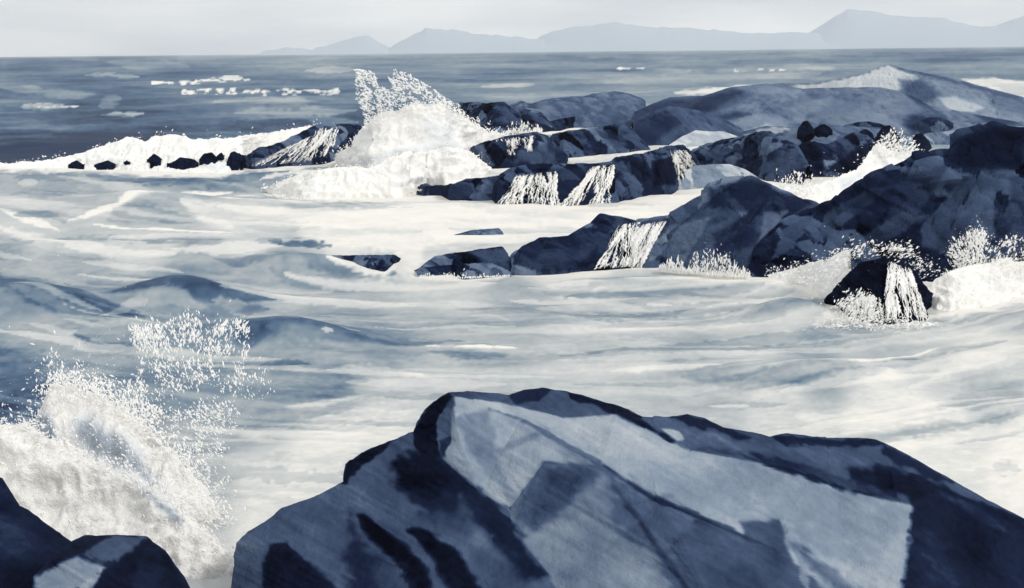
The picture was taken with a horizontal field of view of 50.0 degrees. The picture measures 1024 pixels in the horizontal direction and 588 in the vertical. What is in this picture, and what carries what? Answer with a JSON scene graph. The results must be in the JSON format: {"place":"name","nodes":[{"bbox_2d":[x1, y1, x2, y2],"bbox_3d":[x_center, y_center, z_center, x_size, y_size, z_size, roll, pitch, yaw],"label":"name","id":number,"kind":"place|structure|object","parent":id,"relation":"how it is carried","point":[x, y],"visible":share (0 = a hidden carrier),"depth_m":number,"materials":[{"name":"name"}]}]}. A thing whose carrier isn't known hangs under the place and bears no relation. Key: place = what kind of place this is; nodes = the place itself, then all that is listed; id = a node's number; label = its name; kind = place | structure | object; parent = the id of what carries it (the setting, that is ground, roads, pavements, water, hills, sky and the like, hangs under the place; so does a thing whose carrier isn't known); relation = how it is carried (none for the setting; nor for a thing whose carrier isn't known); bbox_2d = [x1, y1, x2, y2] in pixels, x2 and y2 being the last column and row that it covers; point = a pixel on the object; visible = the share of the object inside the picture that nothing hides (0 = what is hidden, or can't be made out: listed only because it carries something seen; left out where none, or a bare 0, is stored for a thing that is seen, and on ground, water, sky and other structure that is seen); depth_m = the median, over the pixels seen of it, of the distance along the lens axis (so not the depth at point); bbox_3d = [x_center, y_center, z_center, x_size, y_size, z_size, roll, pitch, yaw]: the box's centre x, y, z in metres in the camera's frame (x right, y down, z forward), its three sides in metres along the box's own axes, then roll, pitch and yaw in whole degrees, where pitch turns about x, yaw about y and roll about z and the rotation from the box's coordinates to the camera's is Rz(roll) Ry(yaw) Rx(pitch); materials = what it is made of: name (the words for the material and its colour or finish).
{"place":"outdoors","nodes":[
{"label":"outdoors","id":0,"kind":"place"},
{"bbox_2d":[256,36,390,54],"bbox_3d":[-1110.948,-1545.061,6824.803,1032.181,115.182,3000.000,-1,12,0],"label":"mountain","id":1,"kind":"structure","parent":0,"point":[362,45],"depth_m":6082.83,"materials":[{"name":"grey stone"}]},
{"bbox_2d":[388,28,566,53],"bbox_3d":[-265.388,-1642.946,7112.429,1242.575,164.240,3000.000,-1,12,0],"label":"mountain","id":2,"kind":"structure","parent":0,"point":[427,40],"depth_m":6340.50,"materials":[{"name":"grey stone"}]},
{"bbox_2d":[0,47,1023,587],"bbox_3d":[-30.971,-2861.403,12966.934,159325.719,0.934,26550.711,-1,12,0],"label":"sea","id":3,"kind":"structure","parent":0,"point":[354,361],"depth_m":26.58,"materials":[{"name":"liquid"}]},
{"bbox_2d":[0,477,70,587],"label":"slab rock","id":4,"kind":"object","parent":3,"relation":"in","point":[31,543],"visible":0.78,"depth_m":11.32,"materials":[{"name":"blue stone"}]},
{"bbox_2d":[68,160,84,168],"bbox_3d":[-23.660,-6.622,59.826,0.910,1.393,1.910,-5,13,-18],"label":"rock tip","id":5,"kind":"object","parent":3,"relation":"in","point":[76,164],"visible":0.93,"depth_m":59.13,"materials":[{"name":"stone"}]},
{"bbox_2d":[34,351,166,424],"bbox_3d":[-5.957,1.440,15.975,1.809,1.486,3.948,-9,15,-32],"label":"spray","id":6,"kind":"object","parent":3,"relation":"on","point":[97,393],"visible":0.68,"depth_m":15.79,"materials":[{"name":"white liquid"}]},
{"bbox_2d":[94,160,115,169],"bbox_3d":[-21.838,-6.462,58.877,1.102,1.452,2.252,-10,16,-37],"label":"rock tip","id":7,"kind":"object","parent":3,"relation":"in","point":[106,165],"visible":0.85,"depth_m":58.36,"materials":[{"name":"blue stone"}]},
{"bbox_2d":[32,535,189,587],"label":"slab rock","id":8,"kind":"object","parent":3,"relation":"in","point":[111,561],"visible":1,"depth_m":10.26,"materials":[{"name":"blue stone"}]},
{"bbox_2d":[0,400,235,579],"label":"breaking wave","id":9,"kind":"object","parent":3,"relation":"on","point":[69,494],"visible":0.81,"depth_m":13.63,"materials":[{"name":"white liquid"}]},
{"bbox_2d":[1,255,272,527],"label":"breaking wave","id":10,"kind":"object","parent":3,"relation":"on","point":[75,411],"visible":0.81,"depth_m":15.30,"materials":[{"name":"white liquid"}]},
{"bbox_2d":[88,403,208,527],"bbox_3d":[-4.418,2.506,13.455,1.515,2.576,2.399,-6,13,-22],"label":"spray","id":11,"kind":"object","parent":3,"relation":"on","point":[131,434],"visible":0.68,"depth_m":13.30,"materials":[{"name":"white liquid"}]},
{"bbox_2d":[147,154,161,167],"bbox_3d":[-18.796,-6.496,57.881,0.793,1.885,1.918,-4,13,-16],"label":"rock tip","id":12,"kind":"object","parent":3,"relation":"in","point":[153,160],"visible":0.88,"depth_m":57.05,"materials":[{"name":"blue stone"}]},
{"bbox_2d":[0,119,316,173],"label":"surf heap","id":13,"kind":"object","parent":3,"relation":"on","point":[136,153],"visible":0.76,"depth_m":58.97,"materials":[{"name":"white liquid"}]},
{"bbox_2d":[167,157,197,169],"bbox_3d":[-17.100,-6.328,57.377,1.880,1.736,1.746,-1,12,0],"label":"rock tip","id":14,"kind":"object","parent":3,"relation":"in","point":[181,163],"visible":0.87,"depth_m":56.62,"materials":[{"name":"blue stone"}]},
{"bbox_2d":[117,300,260,379],"bbox_3d":[-4.993,0.843,17.085,2.196,1.581,3.783,-4,13,-15],"label":"spray","id":15,"kind":"object","parent":3,"relation":"on","point":[140,335],"visible":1,"depth_m":16.95,"materials":[{"name":"white liquid"}]},
{"bbox_2d":[134,348,274,404],"bbox_3d":[-4.690,1.237,16.774,2.155,1.352,3.815,-6,14,-23],"label":"spray","id":16,"kind":"object","parent":3,"relation":"on","point":[158,370],"visible":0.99,"depth_m":16.57,"materials":[{"name":"white liquid"}]},
{"bbox_2d":[168,390,244,505],"bbox_3d":[-4.292,2.584,15.688,1.125,2.926,3.049,-5,13,-21],"label":"spray","id":17,"kind":"object","parent":3,"relation":"on","point":[212,413],"visible":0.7,"depth_m":15.48,"materials":[{"name":"white liquid"}]},
{"bbox_2d":[199,152,217,164],"bbox_3d":[-15.749,-6.415,57.137,0.996,1.984,2.100,-5,13,-18],"label":"rock tip","id":18,"kind":"object","parent":3,"relation":"in","point":[207,158],"visible":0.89,"depth_m":56.40,"materials":[{"name":"blue stone"}]},
{"bbox_2d":[217,153,224,159],"bbox_3d":[-15.213,-6.479,57.517,0.418,1.935,1.597,-4,13,-14],"label":"rock tip","id":19,"kind":"object","parent":3,"relation":"in","point":[220,156],"visible":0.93,"depth_m":56.67,"materials":[{"name":"blue stone"}]},
{"bbox_2d":[226,151,245,170],"bbox_3d":[-14.541,-6.666,58.266,0.801,1.958,3.623,-1,12,0],"label":"rock tip","id":20,"kind":"object","parent":3,"relation":"in","point":[235,160],"visible":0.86,"depth_m":57.11,"materials":[{"name":"blue stone"}]},
{"bbox_2d":[244,123,361,168],"bbox_3d":[-12.177,-8.308,63.437,4.319,2.863,11.190,7,15,32],"label":"sea rock","id":21,"kind":"object","parent":3,"relation":"in","point":[346,132],"visible":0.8,"depth_m":62.61,"materials":[{"name":"stone"}]},
{"bbox_2d":[255,127,338,165],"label":"cascade","id":22,"kind":"object","parent":21,"relation":"on","point":[320,140],"visible":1,"depth_m":62.43,"materials":[{"name":"white liquid"}]},
{"bbox_2d":[269,189,420,199],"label":"spray","id":23,"kind":"object","parent":3,"relation":"on","point":[304,198],"visible":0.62,"depth_m":45.84,"materials":[{"name":"white liquid"}]},
{"bbox_2d":[331,254,400,271],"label":"sea rock","id":24,"kind":"object","parent":3,"relation":"in","point":[384,263],"visible":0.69,"depth_m":31.11,"materials":[{"name":"stone"}]},
{"bbox_2d":[260,69,512,198],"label":"breaking wave","id":25,"kind":"object","parent":3,"relation":"on","point":[405,150],"visible":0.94,"depth_m":56.98,"materials":[{"name":"white liquid"}]},
{"bbox_2d":[414,246,511,279],"bbox_3d":[-1.368,-0.673,31.434,2.807,1.563,3.123,-1,12,0],"label":"sea rock","id":26,"kind":"object","parent":3,"relation":"in","point":[491,261],"visible":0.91,"depth_m":30.39,"materials":[{"name":"blue stone"}]},
{"bbox_2d":[418,268,508,278],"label":"spray","id":27,"kind":"object","parent":3,"relation":"on","point":[480,276],"visible":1,"depth_m":29.45,"materials":[{"name":"white liquid"}]},
{"bbox_2d":[455,228,503,234],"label":"sea rock","id":28,"kind":"object","parent":3,"relation":"in","point":[496,231],"visible":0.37,"depth_m":35.24,"materials":[{"name":"blue stone"}]},
{"bbox_2d":[455,102,522,133],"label":"sea rock","id":29,"kind":"object","parent":3,"relation":"in","point":[502,115],"visible":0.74,"depth_m":84.55,"materials":[{"name":"blue stone"}]},
{"bbox_2d":[470,132,567,168],"bbox_3d":[0.420,-7.792,61.196,5.610,2.578,6.906,-1,12,0],"label":"sea rock","id":30,"kind":"object","parent":3,"relation":"in","point":[546,149],"visible":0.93,"depth_m":59.06,"materials":[{"name":"blue stone"}]},
{"bbox_2d":[505,136,532,154],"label":"cascade","id":31,"kind":"object","parent":30,"relation":"on","point":[513,145],"visible":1,"depth_m":58.70,"materials":[{"name":"white liquid"}]},
{"bbox_2d":[501,120,542,134],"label":"spray","id":32,"kind":"object","parent":3,"relation":"on","point":[535,129],"visible":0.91,"depth_m":82.06,"materials":[{"name":"white liquid"}]},
{"bbox_2d":[516,108,552,132],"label":"sea rock","id":33,"kind":"object","parent":3,"relation":"in","point":[533,117],"visible":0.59,"depth_m":84.90,"materials":[{"name":"blue stone"}]},
{"bbox_2d":[417,145,700,205],"bbox_3d":[4.243,-5.118,48.516,16.001,2.749,11.738,-5,13,-20],"label":"rock ledge","id":34,"kind":"object","parent":3,"relation":"in","point":[652,172],"visible":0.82,"depth_m":44.02,"materials":[{"name":"blue stone"}]},
{"bbox_2d":[496,165,614,205],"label":"cascade","id":35,"kind":"object","parent":34,"relation":"on","point":[578,189],"visible":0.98,"depth_m":42.21,"materials":[{"name":"white liquid"}]},
{"bbox_2d":[671,150,696,181],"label":"cascade","id":36,"kind":"object","parent":34,"relation":"on","point":[676,160],"visible":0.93,"depth_m":48.93,"materials":[{"name":"white liquid"}]},
{"bbox_2d":[550,116,575,130],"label":"sea rock","id":37,"kind":"object","parent":3,"relation":"in","point":[561,124],"visible":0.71,"depth_m":85.72,"materials":[{"name":"blue stone"}]},
{"bbox_2d":[510,213,638,275],"bbox_3d":[1.812,-1.296,32.297,4.217,2.324,4.488,-1,12,0],"label":"sea rock","id":38,"kind":"object","parent":3,"relation":"in","point":[584,248],"visible":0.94,"depth_m":30.73,"materials":[{"name":"blue stone"}]},
{"bbox_2d":[594,222,639,268],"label":"cascade","id":39,"kind":"object","parent":38,"relation":"on","point":[621,232],"visible":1,"depth_m":30.92,"materials":[{"name":"white liquid"}]},
{"bbox_2d":[607,221,665,267],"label":"cascade","id":40,"kind":"object","parent":38,"relation":"on","point":[639,236],"visible":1,"depth_m":31.14,"materials":[{"name":"white liquid"}]},
{"bbox_2d":[509,91,645,127],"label":"sea rock","id":41,"kind":"object","parent":3,"relation":"in","point":[596,110],"visible":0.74,"depth_m":89.31,"materials":[{"name":"stone"}]},
{"bbox_2d":[550,123,650,157],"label":"sea rock","id":42,"kind":"object","parent":3,"relation":"in","point":[614,138],"visible":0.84,"depth_m":65.49,"materials":[{"name":"blue stone"}]},
{"bbox_2d":[231,387,1023,587],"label":"slab rock","id":43,"kind":"object","parent":3,"relation":"in","point":[541,487],"visible":1,"depth_m":11.37,"materials":[{"name":"blue stone"}]},
{"bbox_2d":[632,106,740,145],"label":"sea rock","id":44,"kind":"object","parent":3,"relation":"in","point":[668,125],"visible":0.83,"depth_m":71.07,"materials":[{"name":"stone"}]},
{"bbox_2d":[669,130,737,146],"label":"foam","id":45,"kind":"object","parent":3,"relation":"in","point":[696,138],"visible":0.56,"depth_m":68.10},
{"bbox_2d":[659,249,751,278],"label":"spray","id":46,"kind":"object","parent":3,"relation":"on","point":[729,273],"visible":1,"depth_m":29.39,"materials":[{"name":"white liquid"}]},
{"bbox_2d":[678,164,757,189],"bbox_3d":[9.357,-5.094,50.531,5.797,1.726,2.816,-20,23,-56],"label":"foam","id":47,"kind":"object","parent":3,"relation":"in","point":[699,176],"visible":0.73,"depth_m":49.91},
{"bbox_2d":[631,175,818,275],"bbox_3d":[6.098,-1.959,32.577,6.941,3.381,6.776,4,13,18],"label":"sea rock","id":48,"kind":"object","parent":3,"relation":"in","point":[737,218],"visible":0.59,"depth_m":30.63,"materials":[{"name":"stone"}]},
{"bbox_2d":[691,131,811,184],"bbox_3d":[11.586,-6.674,54.604,4.725,3.013,12.570,-2,13,-6],"label":"sea rock","id":49,"kind":"object","parent":3,"relation":"in","point":[763,155],"visible":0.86,"depth_m":52.45,"materials":[{"name":"blue stone"}]},
{"bbox_2d":[774,169,820,198],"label":"spray","id":50,"kind":"object","parent":3,"relation":"on","point":[807,184],"visible":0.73,"depth_m":42.40,"materials":[{"name":"white liquid"}]},
{"bbox_2d":[737,125,879,144],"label":"sea rock","id":51,"kind":"object","parent":3,"relation":"in","point":[790,133],"visible":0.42,"depth_m":68.08,"materials":[{"name":"blue stone"}]},
{"bbox_2d":[797,121,814,142],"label":"boulder","id":52,"kind":"object","parent":51,"relation":"on","point":[805,132],"visible":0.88,"depth_m":67.25,"materials":[{"name":"blue stone"}]},
{"bbox_2d":[814,124,832,137],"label":"boulder","id":53,"kind":"object","parent":51,"relation":"on","point":[823,130],"visible":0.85,"depth_m":67.19,"materials":[{"name":"blue stone"}]},
{"bbox_2d":[859,129,873,139],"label":"boulder","id":54,"kind":"object","parent":51,"relation":"on","point":[867,132],"visible":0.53,"depth_m":67.24,"materials":[{"name":"blue stone"}]},
{"bbox_2d":[765,226,853,298],"bbox_3d":[7.803,-0.464,27.584,1.510,2.650,4.674,-4,13,-14],"label":"surf heap","id":55,"kind":"object","parent":3,"relation":"on","point":[819,286],"visible":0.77,"depth_m":27.63,"materials":[{"name":"white liquid"}]},
{"bbox_2d":[634,83,1023,135],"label":"headland","id":56,"kind":"structure","parent":3,"relation":"in","point":[746,108],"depth_m":81.67,"materials":[{"name":"blue stone"}]},
{"bbox_2d":[844,121,884,128],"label":"boulder","id":57,"kind":"object","parent":56,"relation":"on","point":[869,124],"visible":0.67,"depth_m":78.09,"materials":[{"name":"blue stone"}]},
{"bbox_2d":[914,117,953,133],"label":"boulder","id":58,"kind":"object","parent":56,"relation":"on","point":[930,125],"visible":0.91,"depth_m":76.73,"materials":[{"name":"blue stone"}]},
{"bbox_2d":[797,131,875,176],"bbox_3d":[16.651,-7.133,57.045,4.059,2.746,11.929,6,14,27],"label":"boulder","id":59,"kind":"object","parent":3,"relation":"in","point":[838,157],"visible":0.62,"depth_m":53.06,"materials":[{"name":"stone"}]},
{"bbox_2d":[767,140,921,203],"bbox_3d":[16.228,-5.646,50.830,2.584,2.654,20.070,8,15,34],"label":"surf heap","id":60,"kind":"object","parent":3,"relation":"on","point":[873,160],"visible":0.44,"depth_m":46.81,"materials":[{"name":"white liquid"}]},
{"bbox_2d":[820,270,890,326],"bbox_3d":[7.459,0.276,23.830,1.633,1.553,0.728,-3,13,-10],"label":"spray","id":61,"kind":"object","parent":3,"relation":"on","point":[852,300],"visible":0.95,"depth_m":23.79,"materials":[{"name":"white liquid"}]},
{"bbox_2d":[791,236,939,298],"bbox_3d":[8.313,-0.630,24.994,3.942,1.531,2.556,-1,12,0],"label":"spray","id":62,"kind":"object","parent":3,"relation":"on","point":[898,248],"visible":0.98,"depth_m":24.88,"materials":[{"name":"white liquid"}]},
{"bbox_2d":[810,297,941,331],"bbox_3d":[7.978,0.641,23.641,3.121,1.141,0.746,-1,12,0],"label":"spray","id":63,"kind":"object","parent":3,"relation":"on","point":[839,325],"visible":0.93,"depth_m":23.61,"materials":[{"name":"white liquid"}]},
{"bbox_2d":[824,257,933,323],"bbox_3d":[8.874,0.154,25.540,2.939,2.282,3.434,-1,12,0],"label":"sea rock","id":64,"kind":"object","parent":3,"relation":"in","point":[872,280],"visible":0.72,"depth_m":24.60,"materials":[{"name":"stone"}]},
{"bbox_2d":[843,262,927,322],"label":"cascade","id":65,"kind":"object","parent":64,"relation":"on","point":[892,303],"visible":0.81,"depth_m":24.30,"materials":[{"name":"white liquid"}]},
{"bbox_2d":[747,121,1023,281],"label":"sea rock","id":66,"kind":"object","parent":3,"relation":"in","point":[931,203],"visible":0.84,"depth_m":28.81,"materials":[{"name":"blue stone"}]},
{"bbox_2d":[873,125,901,151],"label":"boulder","id":67,"kind":"object","parent":3,"relation":"in","point":[884,130],"visible":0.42,"depth_m":61.80,"materials":[{"name":"blue stone"}]},
{"bbox_2d":[773,64,1023,121],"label":"headland","id":68,"kind":"structure","parent":3,"relation":"in","point":[939,91],"depth_m":89.43,"materials":[{"name":"stone"}]},
{"bbox_2d":[874,127,924,162],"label":"spray","id":69,"kind":"object","parent":3,"relation":"on","point":[900,148],"visible":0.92,"depth_m":51.08,"materials":[{"name":"white liquid"}]},
{"bbox_2d":[908,133,931,151],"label":"boulder","id":70,"kind":"object","parent":3,"relation":"in","point":[921,139],"visible":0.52,"depth_m":61.85,"materials":[{"name":"blue stone"}]},
{"bbox_2d":[900,126,1023,144],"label":"sea rock","id":71,"kind":"object","parent":3,"relation":"in","point":[938,138],"visible":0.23,"depth_m":69.21,"materials":[{"name":"blue stone"}]},
{"bbox_2d":[923,252,1023,310],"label":"surf heap","id":72,"kind":"object","parent":3,"relation":"on","point":[978,285],"visible":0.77,"depth_m":25.84,"materials":[{"name":"white liquid"}]},
{"bbox_2d":[939,215,1001,268],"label":"spray","id":73,"kind":"object","parent":72,"relation":"on","point":[971,245],"visible":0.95,"depth_m":26.54,"materials":[{"name":"white liquid"}]},
{"bbox_2d":[985,233,1023,274],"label":"spray","id":74,"kind":"object","parent":3,"relation":"on","point":[1014,248],"visible":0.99,"depth_m":26.59,"materials":[{"name":"white liquid"}]},
{"bbox_2d":[0,0,1023,56],"label":"sky","id":75,"kind":"structure","parent":0,"point":[28,28],"materials":[{"name":"white"}]},
{"bbox_2d":[538,22,849,51],"bbox_3d":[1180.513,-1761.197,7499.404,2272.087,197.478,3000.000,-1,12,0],"label":"mountain","id":76,"kind":"structure","parent":0,"point":[614,36],"depth_m":6739.59,"materials":[{"name":"grey stone"}]},
{"bbox_2d":[809,9,1023,48],"bbox_3d":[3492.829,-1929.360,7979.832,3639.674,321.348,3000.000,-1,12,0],"label":"mountain","id":77,"kind":"structure","parent":0,"point":[853,29],"depth_m":7225.22,"materials":[{"name":"grey stone"}]}
]}

